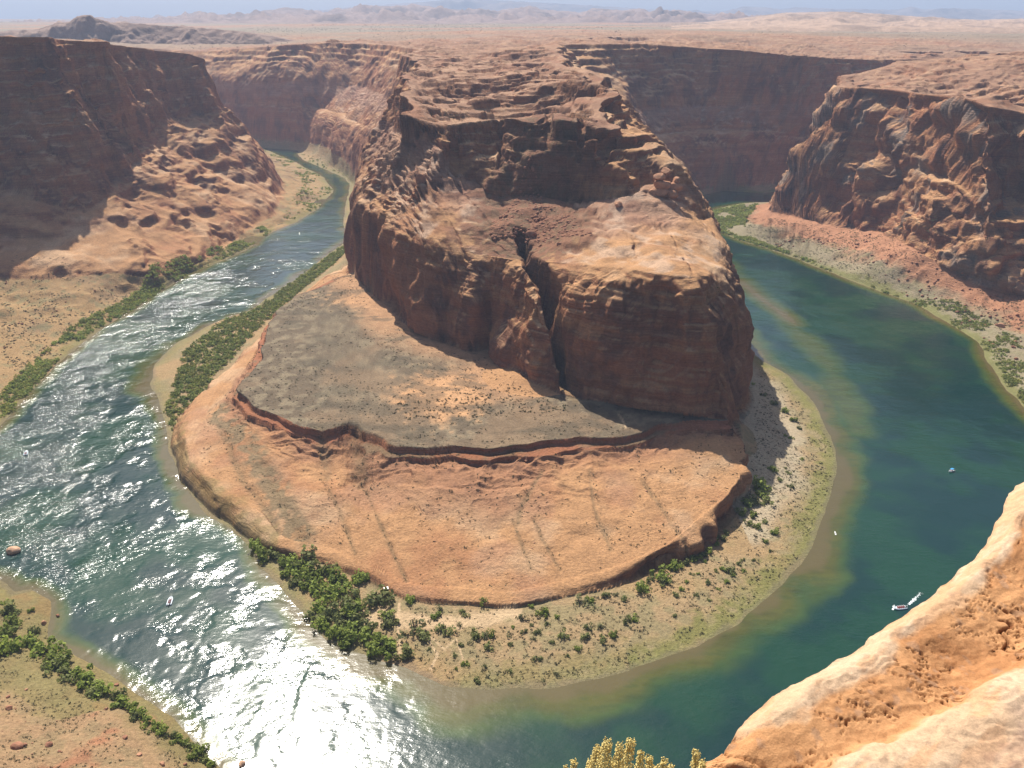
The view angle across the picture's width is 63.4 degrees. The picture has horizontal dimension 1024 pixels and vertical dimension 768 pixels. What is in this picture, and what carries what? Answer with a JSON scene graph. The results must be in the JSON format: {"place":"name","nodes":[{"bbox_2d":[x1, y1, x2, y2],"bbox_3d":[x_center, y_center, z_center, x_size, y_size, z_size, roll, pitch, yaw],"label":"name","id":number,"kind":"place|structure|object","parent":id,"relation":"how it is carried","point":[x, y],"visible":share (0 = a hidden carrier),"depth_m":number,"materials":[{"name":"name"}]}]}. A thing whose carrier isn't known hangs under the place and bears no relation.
{"place":"outdoors","nodes":[
{"label":"outdoors","id":0,"kind":"place"},
{"bbox_2d":[0,590,219,767],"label":"riverbank","id":1,"kind":"structure","parent":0,"point":[67,743],"depth_m":380.37,"materials":[{"name":"sand"}]},
{"bbox_2d":[0,599,17,614],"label":"shrub","id":2,"kind":"object","parent":1,"relation":"on","point":[9,606],"visible":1,"depth_m":456.55,"materials":[{"name":"green plant"}]},
{"bbox_2d":[0,622,18,638],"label":"shrub","id":3,"kind":"object","parent":1,"relation":"on","point":[10,630],"visible":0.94,"depth_m":439.82,"materials":[{"name":"green plant"}]},
{"bbox_2d":[0,634,24,656],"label":"shrub","id":4,"kind":"object","parent":1,"relation":"on","point":[15,644],"visible":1,"depth_m":427.70,"materials":[{"name":"green plant"}]},
{"bbox_2d":[2,612,22,627],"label":"shrub","id":5,"kind":"object","parent":1,"relation":"on","point":[13,619],"visible":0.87,"depth_m":448.68,"materials":[{"name":"green plant"}]},
{"bbox_2d":[10,741,23,749],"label":"boulder","id":6,"kind":"object","parent":1,"relation":"on","point":[17,745],"visible":1,"depth_m":356.81,"materials":[{"name":"stone"}]},
{"bbox_2d":[22,633,39,648],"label":"shrub","id":7,"kind":"object","parent":1,"relation":"on","point":[30,646],"visible":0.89,"depth_m":433.93,"materials":[{"name":"green plant"}]},
{"bbox_2d":[29,635,67,658],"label":"shrub","id":8,"kind":"object","parent":1,"relation":"on","point":[40,647],"visible":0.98,"depth_m":429.85,"materials":[{"name":"green plant"}]},
{"bbox_2d":[40,654,69,676],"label":"shrub","id":9,"kind":"object","parent":1,"relation":"on","point":[42,666],"visible":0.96,"depth_m":416.76,"materials":[{"name":"green plant"}]},
{"bbox_2d":[45,654,69,670],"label":"shrub","id":10,"kind":"object","parent":1,"relation":"on","point":[66,664],"visible":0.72,"depth_m":417.18,"materials":[{"name":"green plant"}]},
{"bbox_2d":[42,647,73,664],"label":"shrub","id":11,"kind":"object","parent":1,"relation":"on","point":[52,655],"visible":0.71,"depth_m":423.60,"materials":[{"name":"green plant"}]},
{"bbox_2d":[56,665,77,683],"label":"shrub","id":12,"kind":"object","parent":1,"relation":"on","point":[64,669],"visible":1,"depth_m":410.18,"materials":[{"name":"green plant"}]},
{"bbox_2d":[66,663,94,681],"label":"shrub","id":13,"kind":"object","parent":1,"relation":"on","point":[76,671],"visible":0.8,"depth_m":413.58,"materials":[{"name":"green plant"}]},
{"bbox_2d":[76,671,94,689],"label":"shrub","id":14,"kind":"object","parent":1,"relation":"on","point":[81,683],"visible":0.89,"depth_m":407.97,"materials":[{"name":"green plant"}]},
{"bbox_2d":[0,603,189,767],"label":"bank scrub","id":15,"kind":"object","parent":1,"relation":"on","point":[62,721],"visible":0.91,"depth_m":380.31,"materials":[{"name":"green plant"}]},
{"bbox_2d":[84,680,110,697],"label":"shrub","id":16,"kind":"object","parent":1,"relation":"on","point":[90,692],"visible":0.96,"depth_m":400.62,"materials":[{"name":"green plant"}]},
{"bbox_2d":[91,681,116,700],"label":"shrub","id":17,"kind":"object","parent":1,"relation":"on","point":[104,687],"visible":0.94,"depth_m":401.31,"materials":[{"name":"green plant"}]},
{"bbox_2d":[109,687,128,700],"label":"shrub","id":18,"kind":"object","parent":1,"relation":"on","point":[117,692],"visible":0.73,"depth_m":400.62,"materials":[{"name":"green plant"}]},
{"bbox_2d":[109,694,129,707],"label":"shrub","id":19,"kind":"object","parent":1,"relation":"on","point":[121,701],"visible":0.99,"depth_m":394.50,"materials":[{"name":"green plant"}]},
{"bbox_2d":[124,701,138,713],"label":"shrub","id":20,"kind":"object","parent":1,"relation":"on","point":[132,707],"visible":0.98,"depth_m":392.65,"materials":[{"name":"green plant"}]},
{"bbox_2d":[139,715,154,728],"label":"shrub","id":21,"kind":"object","parent":1,"relation":"on","point":[145,719],"visible":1,"depth_m":386.11,"materials":[{"name":"green plant"}]},
{"bbox_2d":[155,720,168,735],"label":"shrub","id":22,"kind":"object","parent":1,"relation":"on","point":[162,729],"visible":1,"depth_m":381.69,"materials":[{"name":"green plant"}]},
{"bbox_2d":[169,733,183,744],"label":"shrub","id":23,"kind":"object","parent":1,"relation":"on","point":[177,737],"visible":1,"depth_m":379.60,"materials":[{"name":"green plant"}]},
{"bbox_2d":[191,743,209,759],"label":"shrub","id":24,"kind":"object","parent":1,"relation":"on","point":[199,750],"visible":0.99,"depth_m":374.24,"materials":[{"name":"green plant"}]},
{"bbox_2d":[0,15,293,44],"bbox_3d":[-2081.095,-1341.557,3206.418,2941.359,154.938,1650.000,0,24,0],"label":"mesa hills","id":25,"kind":"structure","parent":0,"point":[82,27],"depth_m":2525.84,"materials":[{"name":"stone"}]},
{"bbox_2d":[0,35,332,597],"bbox_3d":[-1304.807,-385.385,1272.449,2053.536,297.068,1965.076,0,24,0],"label":"canyon wall","id":26,"kind":"structure","parent":0,"point":[123,163],"depth_m":1103.05,"materials":[{"name":"stone"}]},
{"bbox_2d":[2,260,137,399],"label":"slope rubble","id":27,"kind":"object","parent":26,"relation":"on","point":[46,320],"visible":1,"depth_m":891.25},
{"bbox_2d":[0,254,141,402],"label":"sandy slope scrub","id":28,"kind":"object","parent":26,"relation":"on","point":[15,325],"visible":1,"depth_m":889.61,"materials":[{"name":"green plant"}]},
{"bbox_2d":[0,225,270,415],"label":"bank thicket","id":29,"kind":"object","parent":26,"relation":"on","point":[15,384],"visible":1,"depth_m":900.41,"materials":[{"name":"green plant"}]},
{"bbox_2d":[270,154,332,218],"bbox_3d":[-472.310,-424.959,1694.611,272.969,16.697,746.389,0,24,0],"label":"shrubs","id":30,"kind":"object","parent":26,"relation":"on","point":[308,188],"visible":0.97,"depth_m":1577.45,"materials":[{"name":"green plant"}]},
{"bbox_2d":[11,3,760,23],"bbox_3d":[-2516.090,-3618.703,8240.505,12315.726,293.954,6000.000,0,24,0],"label":"hills","id":31,"kind":"structure","parent":0,"point":[360,13],"depth_m":6546.85,"materials":[{"name":"stone"}]},
{"bbox_2d":[171,49,754,605],"bbox_3d":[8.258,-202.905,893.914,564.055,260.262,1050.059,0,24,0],"label":"horseshoe butte","id":32,"kind":"object","parent":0,"point":[635,323],"visible":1,"depth_m":644.32,"materials":[{"name":"stone"}]},
{"bbox_2d":[415,174,425,183],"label":"boulder","id":33,"kind":"object","parent":32,"relation":"on","point":[420,178],"visible":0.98,"depth_m":819.79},
{"bbox_2d":[223,428,680,580],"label":"joint scrub","id":34,"kind":"object","parent":32,"relation":"on","point":[383,530],"visible":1,"depth_m":543.79,"materials":[{"name":"green plant"}]},
{"bbox_2d":[245,278,684,454],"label":"shrubs","id":35,"kind":"object","parent":32,"relation":"on","point":[408,380],"visible":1,"depth_m":664.65,"materials":[{"name":"green plant"}]},
{"bbox_2d":[203,95,744,588],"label":"slickrock scrub","id":36,"kind":"object","parent":32,"relation":"on","point":[477,473],"visible":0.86,"depth_m":557.20,"materials":[{"name":"green plant"}]},
{"bbox_2d":[393,386,599,419],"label":"rocks","id":37,"kind":"object","parent":32,"relation":"on","point":[563,405],"visible":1,"depth_m":639.27,"materials":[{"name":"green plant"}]},
{"bbox_2d":[489,156,592,243],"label":"talus rubble","id":38,"kind":"object","parent":32,"relation":"on","point":[494,236],"visible":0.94,"depth_m":753.72,"materials":[{"name":"stone"}]},
{"bbox_2d":[649,167,682,198],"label":"rock stack","id":39,"kind":"object","parent":32,"relation":"on","point":[665,189],"visible":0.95,"depth_m":786.42,"materials":[{"name":"stone"}]},
{"bbox_2d":[150,211,836,689],"bbox_3d":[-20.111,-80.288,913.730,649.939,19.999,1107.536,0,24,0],"label":"river beach","id":40,"kind":"structure","parent":0,"point":[658,633],"depth_m":474.28,"materials":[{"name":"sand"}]},
{"bbox_2d":[163,245,344,428],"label":"riverside thicket","id":41,"kind":"object","parent":40,"relation":"on","point":[302,282],"visible":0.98,"depth_m":842.08,"materials":[{"name":"green plant"}]},
{"bbox_2d":[246,538,262,551],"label":"shrub","id":42,"kind":"object","parent":40,"relation":"on","point":[253,544],"visible":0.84,"depth_m":516.42,"materials":[{"name":"green plant"}]},
{"bbox_2d":[254,545,276,563],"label":"shrub","id":43,"kind":"object","parent":40,"relation":"on","point":[261,553],"visible":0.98,"depth_m":507.46,"materials":[{"name":"green plant"}]},
{"bbox_2d":[266,549,282,559],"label":"shrub","id":44,"kind":"object","parent":40,"relation":"on","point":[275,555],"visible":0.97,"depth_m":507.78,"materials":[{"name":"green plant"}]},
{"bbox_2d":[279,565,291,578],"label":"shrub","id":45,"kind":"object","parent":40,"relation":"on","point":[286,573],"visible":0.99,"depth_m":492.29,"materials":[{"name":"green plant"}]},
{"bbox_2d":[284,553,306,569],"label":"shrub","id":46,"kind":"object","parent":40,"relation":"on","point":[293,558],"visible":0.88,"depth_m":499.55,"materials":[{"name":"green plant"}]},
{"bbox_2d":[288,576,302,586],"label":"shrub","id":47,"kind":"object","parent":40,"relation":"on","point":[295,582],"visible":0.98,"depth_m":485.05,"materials":[{"name":"green plant"}]},
{"bbox_2d":[290,563,313,578],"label":"shrub","id":48,"kind":"object","parent":40,"relation":"on","point":[295,572],"visible":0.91,"depth_m":492.05,"materials":[{"name":"green plant"}]},
{"bbox_2d":[290,544,318,569],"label":"shrub","id":49,"kind":"object","parent":40,"relation":"on","point":[310,561],"visible":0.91,"depth_m":502.57,"materials":[{"name":"green plant"}]},
{"bbox_2d":[297,576,316,590],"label":"shrub","id":50,"kind":"object","parent":40,"relation":"on","point":[303,586],"visible":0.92,"depth_m":482.60,"materials":[{"name":"green plant"}]},
{"bbox_2d":[300,564,323,580],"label":"shrub","id":51,"kind":"object","parent":40,"relation":"on","point":[307,573],"visible":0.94,"depth_m":489.83,"materials":[{"name":"green plant"}]},
{"bbox_2d":[302,610,322,621],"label":"shrub","id":52,"kind":"object","parent":40,"relation":"on","point":[312,616],"visible":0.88,"depth_m":457.73,"materials":[{"name":"green plant"}]},
{"bbox_2d":[310,597,326,613],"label":"shrub","id":53,"kind":"object","parent":40,"relation":"on","point":[319,608],"visible":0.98,"depth_m":463.49,"materials":[{"name":"green plant"}]},
{"bbox_2d":[310,615,330,631],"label":"shrub","id":54,"kind":"object","parent":40,"relation":"on","point":[324,625],"visible":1,"depth_m":450.28,"materials":[{"name":"green plant"}]},
{"bbox_2d":[308,576,334,594],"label":"shrub","id":55,"kind":"object","parent":40,"relation":"on","point":[314,586],"visible":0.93,"depth_m":480.32,"materials":[{"name":"green plant"}]},
{"bbox_2d":[312,584,334,603],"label":"shrub","id":56,"kind":"object","parent":40,"relation":"on","point":[322,593],"visible":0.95,"depth_m":473.45,"materials":[{"name":"green plant"}]},
{"bbox_2d":[315,561,338,575],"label":"shrub","id":57,"kind":"object","parent":40,"relation":"on","point":[323,567],"visible":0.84,"depth_m":493.89,"materials":[{"name":"green plant"}]},
{"bbox_2d":[319,601,344,621],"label":"shrub","id":58,"kind":"object","parent":40,"relation":"on","point":[329,612],"visible":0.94,"depth_m":457.38,"materials":[{"name":"green plant"}]},
{"bbox_2d":[326,566,342,583],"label":"shrub","id":59,"kind":"object","parent":40,"relation":"on","point":[332,574],"visible":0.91,"depth_m":487.29,"materials":[{"name":"green plant"}]},
{"bbox_2d":[325,624,347,639],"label":"shrub","id":60,"kind":"object","parent":40,"relation":"on","point":[333,630],"visible":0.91,"depth_m":443.32,"materials":[{"name":"green plant"}]},
{"bbox_2d":[329,581,350,600],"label":"shrub","id":61,"kind":"object","parent":40,"relation":"on","point":[337,591],"visible":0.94,"depth_m":474.52,"materials":[{"name":"green plant"}]},
{"bbox_2d":[333,612,347,628],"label":"shrub","id":62,"kind":"object","parent":40,"relation":"on","point":[340,620],"visible":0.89,"depth_m":452.60,"materials":[{"name":"green plant"}]},
{"bbox_2d":[329,597,355,614],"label":"shrub","id":63,"kind":"object","parent":40,"relation":"on","point":[343,603],"visible":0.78,"depth_m":463.37,"materials":[{"name":"green plant"}]},
{"bbox_2d":[334,627,354,649],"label":"shrub","id":64,"kind":"object","parent":40,"relation":"on","point":[344,643],"visible":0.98,"depth_m":438.73,"materials":[{"name":"green plant"}]},
{"bbox_2d":[332,573,356,590],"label":"shrub","id":65,"kind":"object","parent":40,"relation":"on","point":[342,578],"visible":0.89,"depth_m":484.10,"materials":[{"name":"green plant"}]},
{"bbox_2d":[339,605,355,621],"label":"shrub","id":66,"kind":"object","parent":40,"relation":"on","point":[349,611],"visible":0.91,"depth_m":457.30,"materials":[{"name":"green plant"}]},
{"bbox_2d":[341,588,359,605],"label":"shrub","id":67,"kind":"object","parent":40,"relation":"on","point":[355,592],"visible":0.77,"depth_m":471.41,"materials":[{"name":"green plant"}]},
{"bbox_2d":[340,620,367,643],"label":"shrub","id":68,"kind":"object","parent":40,"relation":"on","point":[350,625],"visible":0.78,"depth_m":447.01,"materials":[{"name":"green plant"}]},
{"bbox_2d":[346,598,365,612],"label":"shrub","id":69,"kind":"object","parent":40,"relation":"on","point":[359,606],"visible":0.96,"depth_m":461.12,"materials":[{"name":"green plant"}]},
{"bbox_2d":[347,626,371,645],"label":"shrub","id":70,"kind":"object","parent":40,"relation":"on","point":[364,635],"visible":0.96,"depth_m":440.82,"materials":[{"name":"green plant"}]},
{"bbox_2d":[348,609,370,631],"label":"shrub","id":71,"kind":"object","parent":40,"relation":"on","point":[357,616],"visible":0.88,"depth_m":453.51,"materials":[{"name":"green plant"}]},
{"bbox_2d":[352,568,367,584],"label":"shrub","id":72,"kind":"object","parent":40,"relation":"on","point":[358,581],"visible":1,"depth_m":484.43,"materials":[{"name":"green plant"}]},
{"bbox_2d":[356,618,375,633],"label":"shrub","id":73,"kind":"object","parent":40,"relation":"on","point":[367,622],"visible":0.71,"depth_m":447.30,"materials":[{"name":"green plant"}]},
{"bbox_2d":[365,631,388,653],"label":"shrub","id":74,"kind":"object","parent":40,"relation":"on","point":[377,638],"visible":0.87,"depth_m":437.02,"materials":[{"name":"green plant"}]},
{"bbox_2d":[362,584,396,608],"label":"shrub","id":75,"kind":"object","parent":40,"relation":"on","point":[381,597],"visible":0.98,"depth_m":467.61,"materials":[{"name":"green plant"}]},
{"bbox_2d":[366,635,396,661],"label":"shrub","id":76,"kind":"object","parent":40,"relation":"on","point":[391,643],"visible":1,"depth_m":431.97,"materials":[{"name":"green plant"}]},
{"bbox_2d":[377,609,396,620],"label":"shrub","id":77,"kind":"object","parent":40,"relation":"on","point":[389,612],"visible":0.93,"depth_m":456.78,"materials":[{"name":"green plant"}]},
{"bbox_2d":[380,611,399,628],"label":"shrub","id":78,"kind":"object","parent":40,"relation":"on","point":[390,623],"visible":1,"depth_m":450.67,"materials":[{"name":"green plant"}]},
{"bbox_2d":[392,643,413,661],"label":"shrub","id":79,"kind":"object","parent":40,"relation":"on","point":[407,652],"visible":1,"depth_m":429.67,"materials":[{"name":"green plant"}]},
{"bbox_2d":[395,619,426,641],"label":"shrub","id":80,"kind":"object","parent":40,"relation":"on","point":[419,621],"visible":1,"depth_m":446.08,"materials":[{"name":"green plant"}]},
{"bbox_2d":[416,627,432,641],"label":"shrub","id":81,"kind":"object","parent":40,"relation":"on","point":[426,635],"visible":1,"depth_m":442.35,"materials":[{"name":"green plant"}]},
{"bbox_2d":[434,623,456,635],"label":"shrub","id":82,"kind":"object","parent":40,"relation":"on","point":[442,627],"visible":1,"depth_m":446.09,"materials":[{"name":"green plant"}]},
{"bbox_2d":[470,627,487,640],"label":"shrub","id":83,"kind":"object","parent":40,"relation":"on","point":[476,635],"visible":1,"depth_m":441.92,"materials":[{"name":"green plant"}]},
{"bbox_2d":[535,606,548,617],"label":"shrub","id":84,"kind":"object","parent":40,"relation":"on","point":[544,610],"visible":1,"depth_m":459.88,"materials":[{"name":"green plant"}]},
{"bbox_2d":[572,593,597,610],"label":"shrub","id":85,"kind":"object","parent":40,"relation":"on","point":[580,602],"visible":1,"depth_m":467.57,"materials":[{"name":"green plant"}]},
{"bbox_2d":[410,369,831,682],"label":"beach scrub","id":86,"kind":"object","parent":40,"relation":"on","point":[552,654],"visible":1,"depth_m":478.43,"materials":[{"name":"green plant"}]},
{"bbox_2d":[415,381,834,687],"bbox_3d":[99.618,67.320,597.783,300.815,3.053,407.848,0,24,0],"label":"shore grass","id":87,"kind":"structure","parent":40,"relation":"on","point":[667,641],"depth_m":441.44,"materials":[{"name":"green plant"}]},
{"bbox_2d":[634,579,651,593],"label":"shrub","id":88,"kind":"object","parent":40,"relation":"on","point":[642,586],"visible":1,"depth_m":476.56,"materials":[{"name":"green plant"}]},
{"bbox_2d":[650,563,671,582],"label":"shrub","id":89,"kind":"object","parent":40,"relation":"on","point":[661,573],"visible":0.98,"depth_m":489.87,"materials":[{"name":"green plant"}]},
{"bbox_2d":[743,493,760,506],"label":"shrub","id":90,"kind":"object","parent":40,"relation":"on","point":[756,500],"visible":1,"depth_m":562.45,"materials":[{"name":"green plant"}]},
{"bbox_2d":[752,475,766,488],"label":"shrub","id":91,"kind":"object","parent":40,"relation":"on","point":[760,483],"visible":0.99,"depth_m":578.58,"materials":[{"name":"green plant"}]},
{"bbox_2d":[753,485,771,498],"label":"shrub","id":92,"kind":"object","parent":40,"relation":"on","point":[760,493],"visible":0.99,"depth_m":573.66,"materials":[{"name":"green plant"}]},
{"bbox_2d":[0,148,1023,767],"bbox_3d":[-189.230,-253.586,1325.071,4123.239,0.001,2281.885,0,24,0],"label":"river water","id":93,"kind":"structure","parent":0,"point":[112,530],"depth_m":516.12,"materials":[{"name":"liquid"}]},
{"bbox_2d":[6,546,20,554],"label":"boulder","id":94,"kind":"object","parent":93,"relation":"in","point":[11,550],"visible":1,"depth_m":514.18,"materials":[{"name":"stone"}]},
{"bbox_2d":[0,19,1023,210],"bbox_3d":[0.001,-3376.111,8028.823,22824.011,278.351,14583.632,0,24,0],"label":"plateau","id":95,"kind":"structure","parent":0,"point":[703,102],"depth_m":1813.35,"materials":[{"name":"stone"}]},
{"bbox_2d":[181,23,983,86],"bbox_3d":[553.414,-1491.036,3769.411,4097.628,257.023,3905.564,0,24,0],"label":"plain scrub","id":96,"kind":"object","parent":95,"relation":"on","point":[459,32],"visible":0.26,"depth_m":3535.97,"materials":[{"name":"green plant"}]},
{"bbox_2d":[0,148,1023,689],"bbox_3d":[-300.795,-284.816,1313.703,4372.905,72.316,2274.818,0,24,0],"label":"river bed","id":97,"kind":"object","parent":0,"point":[730,180],"visible":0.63,"depth_m":1053.11,"materials":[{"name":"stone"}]},
{"bbox_2d":[712,203,814,263],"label":"grove thicket","id":98,"kind":"object","parent":97,"relation":"on","point":[737,218],"visible":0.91,"depth_m":1339.72,"materials":[{"name":"green plant"}]},
{"bbox_2d":[0,0,1023,18],"label":"sky","id":99,"kind":"structure","parent":0,"point":[9,9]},
{"bbox_2d":[318,0,1023,19],"bbox_3d":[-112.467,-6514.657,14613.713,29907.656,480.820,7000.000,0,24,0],"label":"distant hills","id":100,"kind":"structure","parent":0,"point":[948,13],"depth_m":13544.15,"materials":[{"name":"stone"}]},
{"bbox_2d":[671,12,1023,32],"bbox_3d":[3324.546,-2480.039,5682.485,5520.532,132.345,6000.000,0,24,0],"label":"ridge","id":101,"kind":"structure","parent":0,"point":[828,22],"depth_m":3715.57,"materials":[{"name":"stone"}]},
{"bbox_2d":[705,482,1023,767],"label":"foreground rim","id":102,"kind":"object","parent":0,"point":[936,680],"visible":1,"depth_m":5.37,"materials":[{"name":"stone"}]},
{"bbox_2d":[563,736,706,767],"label":"rabbitbrush","id":103,"kind":"object","parent":102,"relation":"on","point":[695,762],"visible":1,"depth_m":4.39,"materials":[{"name":"plant"}]},
{"bbox_2d":[713,51,1023,405],"bbox_3d":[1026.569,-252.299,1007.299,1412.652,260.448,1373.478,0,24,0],"label":"canyon wall","id":104,"kind":"structure","parent":0,"point":[879,151],"depth_m":1097.40,"materials":[{"name":"stone"}]},
{"bbox_2d":[748,213,1023,366],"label":"terrace scrub","id":105,"kind":"object","parent":104,"relation":"on","point":[882,264],"visible":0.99,"depth_m":1090.62,"materials":[{"name":"green plant"}]},
{"bbox_2d":[775,192,1023,359],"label":"bank rubble","id":106,"kind":"object","parent":104,"relation":"on","point":[989,316],"visible":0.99,"depth_m":972.74,"materials":[{"name":"stone"}]},
{"bbox_2d":[807,261,1023,402],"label":"bank thicket","id":107,"kind":"object","parent":104,"relation":"on","point":[1013,382],"visible":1,"depth_m":842.07,"materials":[{"name":"green plant"}]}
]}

